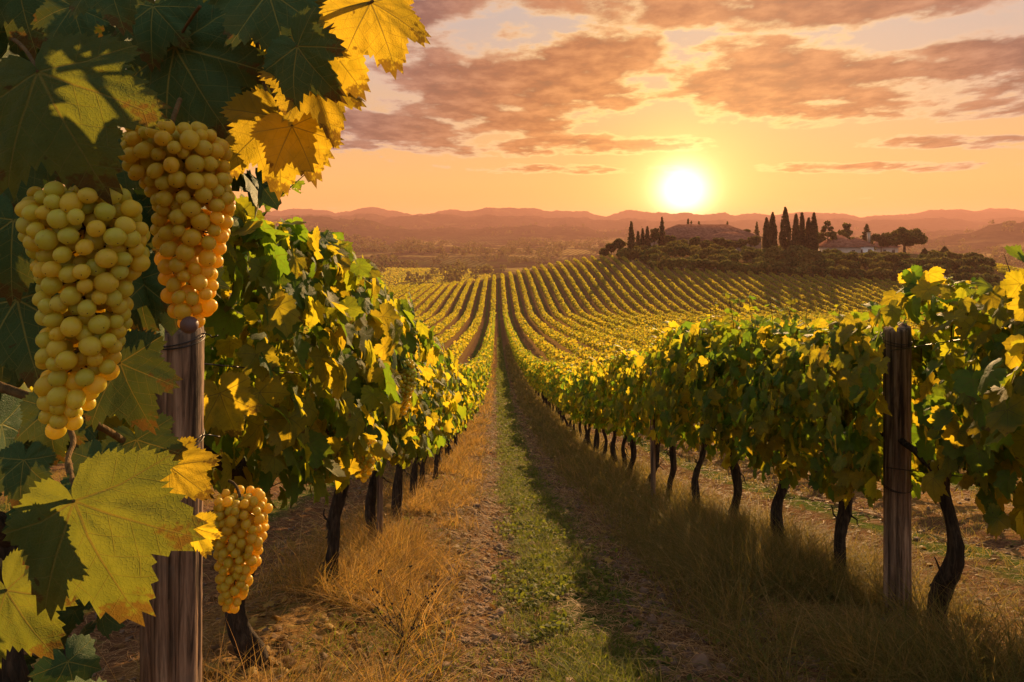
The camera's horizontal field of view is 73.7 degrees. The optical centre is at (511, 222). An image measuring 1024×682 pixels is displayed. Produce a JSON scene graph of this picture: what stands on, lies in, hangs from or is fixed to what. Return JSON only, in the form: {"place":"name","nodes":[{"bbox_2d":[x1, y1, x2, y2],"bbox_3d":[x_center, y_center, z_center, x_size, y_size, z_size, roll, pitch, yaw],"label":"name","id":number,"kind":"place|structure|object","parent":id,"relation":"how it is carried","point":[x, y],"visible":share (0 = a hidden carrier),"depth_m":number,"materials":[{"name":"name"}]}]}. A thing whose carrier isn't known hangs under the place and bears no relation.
{"place":"outdoors","nodes":[
{"label":"outdoors","id":0,"kind":"place"},
{"bbox_2d":[0,207,1023,681],"bbox_3d":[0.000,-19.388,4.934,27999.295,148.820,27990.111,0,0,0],"label":"ground","id":1,"kind":"structure","parent":0,"point":[486,219],"depth_m":15.19,"materials":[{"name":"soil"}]},
{"bbox_2d":[140,325,219,681],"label":"wooden post","id":2,"kind":"object","parent":1,"relation":"on","point":[171,641],"visible":0.45,"depth_m":1.62,"materials":[{"name":"brown wood"}]},
{"bbox_2d":[204,363,309,375],"bbox_3d":[-1.194,4.089,18.850,0.004,7.489,34.310,0,0,-1],"label":"trellis wire","id":3,"kind":"object","parent":2,"relation":"attached to","point":[242,367],"visible":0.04,"depth_m":1.97,"materials":[{"name":"grey metal"}]},
{"bbox_2d":[0,0,430,681],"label":"grapevine","id":4,"kind":"object","parent":1,"relation":"on","point":[272,88],"visible":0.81,"depth_m":0.80,"materials":[{"name":"green plant"}]},
{"bbox_2d":[14,181,150,438],"bbox_3d":[-0.412,0.073,0.667,0.118,0.272,0.110,0,0,0],"label":"grape bunch","id":5,"kind":"object","parent":4,"relation":"hanging from","point":[78,264],"visible":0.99,"depth_m":0.64,"materials":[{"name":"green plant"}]},
{"bbox_2d":[118,97,235,333],"bbox_3d":[-0.380,-0.017,0.763,0.133,0.275,0.106,0,0,31],"label":"grape bunch","id":6,"kind":"object","parent":4,"relation":"hanging from","point":[181,171],"visible":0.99,"depth_m":0.74,"materials":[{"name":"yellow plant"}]},
{"bbox_2d":[211,479,272,613],"bbox_3d":[-0.521,0.627,1.300,0.119,0.237,0.096,0,0,16],"label":"grape bunch","id":7,"kind":"object","parent":4,"relation":"hanging from","point":[236,521],"visible":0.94,"depth_m":1.28,"materials":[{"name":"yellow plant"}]},
{"bbox_2d":[96,175,403,670],"bbox_3d":[-1.058,0.866,2.776,1.262,2.144,1.435,0,0,0],"label":"grapevine","id":8,"kind":"object","parent":1,"relation":"on","point":[275,268],"visible":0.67,"depth_m":2.49,"materials":[{"name":"green plant"}]},
{"bbox_2d":[355,424,376,482],"bbox_3d":[-0.632,0.998,2.951,0.106,0.244,0.088,0,0,0],"label":"grape bunch","id":9,"kind":"object","parent":8,"relation":"hanging from","point":[366,465],"visible":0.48,"depth_m":2.93,"materials":[{"name":"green food"}]},
{"bbox_2d":[211,275,441,588],"bbox_3d":[-1.035,1.145,3.971,1.287,2.210,1.454,0,0,0],"label":"grapevine","id":10,"kind":"object","parent":1,"relation":"on","point":[400,433],"visible":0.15,"depth_m":3.93,"materials":[{"name":"green plant"}]},
{"bbox_2d":[398,357,415,415],"bbox_3d":[-0.571,0.830,3.549,0.146,0.352,0.121,0,0,0],"label":"grape bunch","id":11,"kind":"object","parent":10,"relation":"hanging from","point":[408,382],"visible":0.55,"depth_m":3.52,"materials":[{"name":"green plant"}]},
{"bbox_2d":[92,345,599,681],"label":"dry grass","id":12,"kind":"structure","parent":1,"relation":"on","point":[396,549],"depth_m":3.98,"materials":[{"name":"yellow plant"}]},
{"bbox_2d":[298,331,448,539],"bbox_3d":[-1.045,1.588,5.195,1.100,1.976,1.487,0,0,0],"label":"grapevine","id":13,"kind":"object","parent":1,"relation":"on","point":[430,419],"visible":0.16,"depth_m":5.15,"materials":[{"name":"green plant"}]},
{"bbox_2d":[377,469,382,539],"bbox_3d":[-0.972,1.987,5.021,0.049,1.247,0.048,0,0,0],"label":"stake","id":14,"kind":"object","parent":1,"relation":"on","point":[379,499],"visible":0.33,"depth_m":5.00,"materials":[{"name":"brown wood"}]},
{"bbox_2d":[366,565,438,648],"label":"dry weed","id":15,"kind":"object","parent":1,"relation":"on","point":[400,618],"visible":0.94,"depth_m":3.03,"materials":[{"name":"brown plant"}]},
{"bbox_2d":[383,294,466,521],"bbox_3d":[-1.056,1.764,6.378,1.284,2.307,1.441,0,0,0],"label":"grapevine","id":16,"kind":"object","parent":1,"relation":"on","point":[439,439],"visible":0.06,"depth_m":6.36,"materials":[{"name":"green plant"}]},
{"bbox_2d":[409,343,456,499],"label":"grapevine","id":17,"kind":"object","parent":1,"relation":"on","point":[414,475],"visible":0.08,"depth_m":7.58,"materials":[{"name":"green plant"}]},
{"bbox_2d":[378,267,493,285],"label":"valley vines","id":18,"kind":"object","parent":1,"relation":"on","point":[398,277],"visible":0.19,"depth_m":616.98,"materials":[{"name":"green plant"}]},
{"bbox_2d":[418,356,469,488],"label":"grapevine","id":19,"kind":"object","parent":1,"relation":"on","point":[452,368],"visible":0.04,"depth_m":8.77,"materials":[{"name":"green plant"}]},
{"bbox_2d":[433,350,477,478],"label":"grapevine","id":20,"kind":"object","parent":1,"relation":"on","point":[469,382],"visible":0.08,"depth_m":9.98,"materials":[{"name":"green plant"}]},
{"bbox_2d":[444,406,470,462],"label":"grapevine","id":21,"kind":"object","parent":1,"relation":"on","point":[448,444],"visible":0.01,"depth_m":12.36,"materials":[{"name":"green plant"}]},
{"bbox_2d":[450,388,473,454],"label":"grapevine","id":22,"kind":"object","parent":1,"relation":"on","point":[469,417],"visible":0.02,"depth_m":13.56,"materials":[{"name":"green plant"}]},
{"bbox_2d":[453,366,479,445],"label":"grapevine","id":23,"kind":"object","parent":1,"relation":"on","point":[475,410],"visible":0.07,"depth_m":14.82,"materials":[{"name":"green plant"}]},
{"bbox_2d":[459,362,485,430],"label":"grapevine","id":24,"kind":"object","parent":1,"relation":"on","point":[472,371],"visible":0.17,"depth_m":18.28,"materials":[{"name":"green plant"}]},
{"bbox_2d":[460,364,488,428],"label":"grapevine","id":25,"kind":"object","parent":1,"relation":"on","point":[482,380],"visible":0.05,"depth_m":19.71,"materials":[{"name":"green plant"}]},
{"bbox_2d":[467,359,488,382],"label":"grapevine","id":26,"kind":"object","parent":1,"relation":"on","point":[484,373],"visible":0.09,"depth_m":23.15,"materials":[{"name":"yellow plant"}]},
{"bbox_2d":[468,359,491,387],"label":"grapevine","id":27,"kind":"object","parent":1,"relation":"on","point":[482,366],"visible":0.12,"depth_m":27.99,"materials":[{"name":"yellow plant"}]},
{"bbox_2d":[20,254,1022,452],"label":"hillside vines","id":28,"kind":"object","parent":1,"relation":"on","point":[614,328],"visible":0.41,"depth_m":171.91,"materials":[{"name":"green plant"}]},
{"bbox_2d":[31,405,1023,681],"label":"fallen leaves","id":29,"kind":"object","parent":1,"relation":"on","point":[317,637],"visible":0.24,"depth_m":3.38,"materials":[{"name":"brown plant"}]},
{"bbox_2d":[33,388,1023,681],"bbox_3d":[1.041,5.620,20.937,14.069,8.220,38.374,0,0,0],"label":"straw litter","id":30,"kind":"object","parent":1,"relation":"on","point":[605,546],"visible":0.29,"depth_m":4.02,"materials":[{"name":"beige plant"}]},
{"bbox_2d":[532,359,550,407],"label":"grapevine","id":31,"kind":"object","parent":1,"relation":"on","point":[535,384],"visible":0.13,"depth_m":28.06,"materials":[{"name":"green plant"}]},
{"bbox_2d":[531,361,555,405],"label":"grapevine","id":32,"kind":"object","parent":1,"relation":"on","point":[539,368],"visible":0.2,"depth_m":26.94,"materials":[{"name":"green plant"}]},
{"bbox_2d":[540,358,565,410],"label":"grapevine","id":33,"kind":"object","parent":1,"relation":"on","point":[561,361],"visible":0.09,"depth_m":24.04,"materials":[{"name":"green plant"}]},
{"bbox_2d":[541,359,569,415],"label":"grapevine","id":34,"kind":"object","parent":1,"relation":"on","point":[549,367],"visible":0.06,"depth_m":23.05,"materials":[{"name":"green plant"}]},
{"bbox_2d":[92,406,1019,681],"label":"clods","id":35,"kind":"object","parent":1,"relation":"on","point":[498,612],"visible":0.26,"depth_m":3.73,"materials":[{"name":"brown soil"}]},
{"bbox_2d":[266,368,847,681],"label":"track grass","id":36,"kind":"structure","parent":1,"relation":"on","point":[427,659],"depth_m":3.23,"materials":[{"name":"green plant"}]},
{"bbox_2d":[546,368,571,429],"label":"grapevine","id":37,"kind":"object","parent":1,"relation":"on","point":[557,377],"visible":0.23,"depth_m":19.00,"materials":[{"name":"green plant"}]},
{"bbox_2d":[544,361,577,421],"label":"grapevine","id":38,"kind":"object","parent":1,"relation":"on","point":[551,370],"visible":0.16,"depth_m":20.98,"materials":[{"name":"green plant"}]},
{"bbox_2d":[546,363,576,426],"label":"grapevine","id":39,"kind":"object","parent":1,"relation":"on","point":[569,367],"visible":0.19,"depth_m":19.79,"materials":[{"name":"green plant"}]},
{"bbox_2d":[554,374,574,429],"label":"grapevine","id":40,"kind":"object","parent":1,"relation":"on","point":[557,395],"visible":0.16,"depth_m":18.15,"materials":[{"name":"green plant"}]},
{"bbox_2d":[560,368,582,437],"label":"grapevine","id":41,"kind":"object","parent":1,"relation":"on","point":[566,384],"visible":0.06,"depth_m":17.02,"materials":[{"name":"green plant"}]},
{"bbox_2d":[561,379,586,443],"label":"grapevine","id":42,"kind":"object","parent":1,"relation":"on","point":[570,418],"visible":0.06,"depth_m":16.00,"materials":[{"name":"green plant"}]},
{"bbox_2d":[563,377,591,445],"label":"grapevine","id":43,"kind":"object","parent":1,"relation":"on","point":[587,432],"visible":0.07,"depth_m":15.06,"materials":[{"name":"green plant"}]},
{"bbox_2d":[559,353,613,450],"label":"grapevine","id":44,"kind":"object","parent":1,"relation":"on","point":[571,407],"visible":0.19,"depth_m":14.03,"materials":[{"name":"green plant"}]},
{"bbox_2d":[487,337,687,681],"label":"path grass","id":45,"kind":"structure","parent":1,"relation":"on","point":[583,668],"depth_m":3.57,"materials":[{"name":"green plant"}]},
{"bbox_2d":[570,357,607,454],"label":"grapevine","id":46,"kind":"object","parent":1,"relation":"on","point":[574,389],"visible":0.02,"depth_m":12.99,"materials":[{"name":"green plant"}]},
{"bbox_2d":[576,342,639,462],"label":"grapevine","id":47,"kind":"object","parent":1,"relation":"on","point":[595,364],"visible":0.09,"depth_m":12.03,"materials":[{"name":"green plant"}]},
{"bbox_2d":[577,347,646,465],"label":"grapevine","id":48,"kind":"object","parent":1,"relation":"on","point":[594,414],"visible":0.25,"depth_m":11.07,"materials":[{"name":"green plant"}]},
{"bbox_2d":[613,238,625,248],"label":"broadleaf tree","id":49,"kind":"object","parent":1,"relation":"on","point":[619,243],"visible":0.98,"depth_m":248.39,"materials":[{"name":"green plant"}]},
{"bbox_2d":[590,343,653,477],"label":"grapevine","id":50,"kind":"object","parent":1,"relation":"on","point":[617,363],"visible":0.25,"depth_m":9.96,"materials":[{"name":"green plant"}]},
{"bbox_2d":[221,215,1023,282],"bbox_3d":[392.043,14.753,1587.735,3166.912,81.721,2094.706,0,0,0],"label":"valley woods","id":51,"kind":"object","parent":1,"relation":"on","point":[383,260],"visible":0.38,"depth_m":1113.91,"materials":[{"name":"green plant"}]},
{"bbox_2d":[626,221,636,249],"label":"conifer","id":52,"kind":"object","parent":1,"relation":"on","point":[630,243],"visible":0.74,"depth_m":245.39,"materials":[{"name":"green plant"}]},
{"bbox_2d":[600,349,663,482],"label":"grapevine","id":53,"kind":"object","parent":1,"relation":"on","point":[622,402],"visible":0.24,"depth_m":8.97,"materials":[{"name":"green plant"}]},
{"bbox_2d":[650,370,655,497],"bbox_3d":[1.568,2.461,7.600,0.063,1.718,0.060,0,0,38],"label":"stake","id":54,"kind":"object","parent":1,"relation":"on","point":[652,460],"visible":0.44,"depth_m":7.58,"materials":[{"name":"brown wood"}]},
{"bbox_2d":[650,228,659,244],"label":"broadleaf tree","id":55,"kind":"object","parent":1,"relation":"on","point":[654,235],"visible":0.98,"depth_m":265.62,"materials":[{"name":"green plant"}]},
{"bbox_2d":[341,367,969,681],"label":"clover","id":56,"kind":"object","parent":1,"relation":"on","point":[561,584],"visible":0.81,"depth_m":4.57,"materials":[{"name":"green plant"}]},
{"bbox_2d":[657,217,666,246],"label":"conifer","id":57,"kind":"object","parent":1,"relation":"on","point":[660,242],"visible":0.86,"depth_m":267.43,"materials":[{"name":"green plant"}]},
{"bbox_2d":[626,322,713,495],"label":"grapevine","id":58,"kind":"object","parent":1,"relation":"on","point":[636,381],"visible":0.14,"depth_m":8.03,"materials":[{"name":"green plant"}]},
{"bbox_2d":[666,245,680,256],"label":"bush","id":59,"kind":"object","parent":1,"relation":"on","point":[674,251],"visible":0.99,"depth_m":232.95,"materials":[{"name":"green plant"}]},
{"bbox_2d":[679,246,690,257],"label":"bush","id":60,"kind":"object","parent":1,"relation":"on","point":[685,250],"visible":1,"depth_m":231.98,"materials":[{"name":"green plant"}]},
{"bbox_2d":[626,306,749,509],"bbox_3d":[1.813,1.911,7.048,1.158,2.384,1.440,0,0,0],"label":"grapevine","id":61,"kind":"object","parent":1,"relation":"on","point":[669,335],"visible":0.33,"depth_m":7.05,"materials":[{"name":"green plant"}]},
{"bbox_2d":[688,236,699,245],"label":"broadleaf tree","id":62,"kind":"object","parent":1,"relation":"on","point":[695,241],"visible":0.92,"depth_m":264.46,"materials":[{"name":"green plant"}]},
{"bbox_2d":[688,258,702,268],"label":"bush","id":63,"kind":"object","parent":1,"relation":"on","point":[696,263],"visible":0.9,"depth_m":214.58,"materials":[{"name":"green plant"}]},
{"bbox_2d":[688,248,703,259],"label":"bush","id":64,"kind":"object","parent":1,"relation":"on","point":[697,251],"visible":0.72,"depth_m":231.47,"materials":[{"name":"green plant"}]},
{"bbox_2d":[650,224,761,251],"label":"farmhouse","id":65,"kind":"object","parent":1,"relation":"on","point":[709,232],"visible":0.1,"depth_m":289.23,"materials":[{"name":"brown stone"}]},
{"bbox_2d":[712,237,724,246],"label":"broadleaf tree","id":66,"kind":"object","parent":1,"relation":"on","point":[720,241],"visible":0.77,"depth_m":264.85,"materials":[{"name":"green plant"}]},
{"bbox_2d":[719,259,732,269],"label":"bush","id":67,"kind":"object","parent":1,"relation":"on","point":[727,263],"visible":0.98,"depth_m":212.05,"materials":[{"name":"green plant"}]},
{"bbox_2d":[724,239,737,248],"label":"broadleaf tree","id":68,"kind":"object","parent":1,"relation":"on","point":[728,243],"visible":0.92,"depth_m":264.68,"materials":[{"name":"green plant"}]},
{"bbox_2d":[654,293,810,515],"bbox_3d":[1.927,1.685,6.003,1.404,2.294,1.575,0,0,0],"label":"grapevine","id":69,"kind":"object","parent":1,"relation":"on","point":[679,415],"visible":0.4,"depth_m":5.89,"materials":[{"name":"green plant"}]},
{"bbox_2d":[727,253,741,262],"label":"bush","id":70,"kind":"object","parent":1,"relation":"on","point":[732,257],"visible":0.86,"depth_m":219.13,"materials":[{"name":"green plant"}]},
{"bbox_2d":[747,236,760,246],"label":"broadleaf tree","id":71,"kind":"object","parent":1,"relation":"on","point":[754,241],"visible":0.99,"depth_m":264.34,"materials":[{"name":"green plant"}]},
{"bbox_2d":[753,261,770,273],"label":"bush","id":72,"kind":"object","parent":1,"relation":"on","point":[764,264],"visible":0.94,"depth_m":209.49,"materials":[{"name":"green plant"}]},
{"bbox_2d":[504,344,1023,681],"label":"tall grass","id":73,"kind":"structure","parent":1,"relation":"on","point":[748,553],"depth_m":3.81,"materials":[{"name":"plant"}]},
{"bbox_2d":[762,217,771,248],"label":"cypress tree","id":74,"kind":"object","parent":1,"relation":"on","point":[766,240],"visible":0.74,"depth_m":239.22,"materials":[{"name":"green plant"}]},
{"bbox_2d":[685,296,855,539],"bbox_3d":[1.937,1.537,5.057,1.179,2.039,1.471,0,0,0],"label":"grapevine","id":75,"kind":"object","parent":1,"relation":"on","point":[734,348],"visible":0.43,"depth_m":4.90,"materials":[{"name":"green plant"}]},
{"bbox_2d":[769,212,777,246],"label":"cypress tree","id":76,"kind":"object","parent":1,"relation":"on","point":[774,232],"visible":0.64,"depth_m":243.07,"materials":[{"name":"green plant"}]},
{"bbox_2d":[778,207,791,249],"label":"cypress tree","id":77,"kind":"object","parent":1,"relation":"on","point":[784,236],"visible":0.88,"depth_m":247.01,"materials":[{"name":"green plant"}]},
{"bbox_2d":[790,213,800,248],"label":"cypress tree","id":78,"kind":"object","parent":1,"relation":"on","point":[796,237],"visible":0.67,"depth_m":239.28,"materials":[{"name":"green plant"}]},
{"bbox_2d":[799,212,806,246],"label":"cypress tree","id":79,"kind":"object","parent":1,"relation":"on","point":[802,230],"visible":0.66,"depth_m":243.33,"materials":[{"name":"green plant"}]},
{"bbox_2d":[805,217,810,248],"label":"cypress tree","id":80,"kind":"object","parent":1,"relation":"on","point":[808,228],"visible":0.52,"depth_m":247.24,"materials":[{"name":"green plant"}]},
{"bbox_2d":[809,212,818,249],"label":"cypress tree","id":81,"kind":"object","parent":1,"relation":"on","point":[813,239],"visible":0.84,"depth_m":239.25,"materials":[{"name":"green plant"}]},
{"bbox_2d":[819,220,837,241],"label":"pine tree","id":82,"kind":"object","parent":1,"relation":"on","point":[832,234],"visible":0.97,"depth_m":261.67,"materials":[{"name":"green plant"}]},
{"bbox_2d":[833,265,850,277],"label":"bush","id":83,"kind":"object","parent":1,"relation":"on","point":[842,270],"visible":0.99,"depth_m":203.23,"materials":[{"name":"green plant"}]},
{"bbox_2d":[837,222,854,239],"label":"pine tree","id":84,"kind":"object","parent":1,"relation":"on","point":[846,232],"visible":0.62,"depth_m":283.13,"materials":[{"name":"green plant"}]},
{"bbox_2d":[741,304,953,576],"bbox_3d":[2.028,1.347,4.047,1.217,1.890,1.446,0,0,0],"label":"grapevine","id":85,"kind":"object","parent":1,"relation":"on","point":[785,394],"visible":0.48,"depth_m":4.00,"materials":[{"name":"green plant"}]},
{"bbox_2d":[818,232,876,252],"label":"house","id":86,"kind":"structure","parent":1,"relation":"on","point":[847,245],"depth_m":259.30,"materials":[{"name":"beige paint"}]},
{"bbox_2d":[841,251,858,260],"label":"bush","id":87,"kind":"object","parent":1,"relation":"on","point":[852,255],"visible":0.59,"depth_m":217.86,"materials":[{"name":"green plant"}]},
{"bbox_2d":[850,268,864,278],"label":"bush","id":88,"kind":"object","parent":1,"relation":"on","point":[859,271],"visible":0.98,"depth_m":202.56,"materials":[{"name":"green plant"}]},
{"bbox_2d":[860,224,876,249],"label":"conifer","id":89,"kind":"object","parent":1,"relation":"on","point":[864,235],"visible":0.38,"depth_m":279.46,"materials":[{"name":"green plant"}]},
{"bbox_2d":[865,267,882,277],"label":"bush","id":90,"kind":"object","parent":1,"relation":"on","point":[874,272],"visible":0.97,"depth_m":200.91,"materials":[{"name":"green plant"}]},
{"bbox_2d":[871,232,889,251],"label":"broadleaf tree","id":91,"kind":"object","parent":1,"relation":"on","point":[880,240],"visible":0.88,"depth_m":266.40,"materials":[{"name":"green plant"}]},
{"bbox_2d":[877,260,893,269],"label":"bush","id":92,"kind":"object","parent":1,"relation":"on","point":[884,264],"visible":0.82,"depth_m":207.69,"materials":[{"name":"green plant"}]},
{"bbox_2d":[873,242,899,252],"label":"cottage","id":93,"kind":"structure","parent":1,"relation":"on","point":[890,248],"depth_m":292.00,"materials":[{"name":"beige paint"}]},
{"bbox_2d":[882,253,900,264],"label":"bush","id":94,"kind":"object","parent":1,"relation":"on","point":[891,257],"visible":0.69,"depth_m":214.06,"materials":[{"name":"green plant"}]},
{"bbox_2d":[882,322,917,615],"bbox_3d":[1.999,1.433,3.513,0.171,1.840,0.137,0,1,0],"label":"wooden post","id":95,"kind":"object","parent":1,"relation":"on","point":[897,484],"visible":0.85,"depth_m":3.46,"materials":[{"name":"brown wood"}]},
{"bbox_2d":[894,260,908,271],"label":"bush","id":96,"kind":"object","parent":1,"relation":"on","point":[898,264],"visible":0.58,"depth_m":207.32,"materials":[{"name":"green plant"}]},
{"bbox_2d":[884,227,927,252],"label":"spreading tree","id":97,"kind":"object","parent":1,"relation":"on","point":[904,237],"visible":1,"depth_m":259.61,"materials":[{"name":"green plant"}]},
{"bbox_2d":[797,254,1023,636],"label":"grapevine","id":98,"kind":"object","parent":1,"relation":"on","point":[915,296],"visible":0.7,"depth_m":3.08,"materials":[{"name":"green plant"}]},
{"bbox_2d":[928,250,946,259],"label":"bush","id":99,"kind":"object","parent":1,"relation":"on","point":[935,253],"visible":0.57,"depth_m":222.27,"materials":[{"name":"green plant"}]},
{"bbox_2d":[931,257,951,268],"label":"bush","id":100,"kind":"object","parent":1,"relation":"on","point":[937,261],"visible":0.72,"depth_m":211.93,"materials":[{"name":"green plant"}]},
{"bbox_2d":[947,258,961,269],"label":"bush","id":101,"kind":"object","parent":1,"relation":"on","point":[956,262],"visible":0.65,"depth_m":212.15,"materials":[{"name":"green plant"}]},
{"bbox_2d":[955,266,971,273],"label":"bush","id":102,"kind":"object","parent":1,"relation":"on","point":[963,269],"visible":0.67,"depth_m":202.94,"materials":[{"name":"green plant"}]},
{"bbox_2d":[927,244,1023,539],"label":"grapevine","id":103,"kind":"object","parent":1,"relation":"on","point":[991,400],"visible":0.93,"depth_m":2.33,"materials":[{"name":"green plant"}]},
{"bbox_2d":[967,255,985,268],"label":"bush","id":104,"kind":"object","parent":1,"relation":"on","point":[977,261],"visible":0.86,"depth_m":212.18,"materials":[{"name":"green plant"}]},
{"bbox_2d":[976,264,994,274],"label":"bush","id":105,"kind":"object","parent":1,"relation":"on","point":[983,269],"visible":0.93,"depth_m":203.18,"materials":[{"name":"green plant"}]},
{"bbox_2d":[982,272,999,284],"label":"bush","id":106,"kind":"object","parent":1,"relation":"on","point":[995,278],"visible":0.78,"depth_m":194.39,"materials":[{"name":"green plant"}]},
{"bbox_2d":[63,0,1023,217],"label":"sky","id":107,"kind":"structure","parent":0,"point":[859,108],"materials":[{"name":"orange"}]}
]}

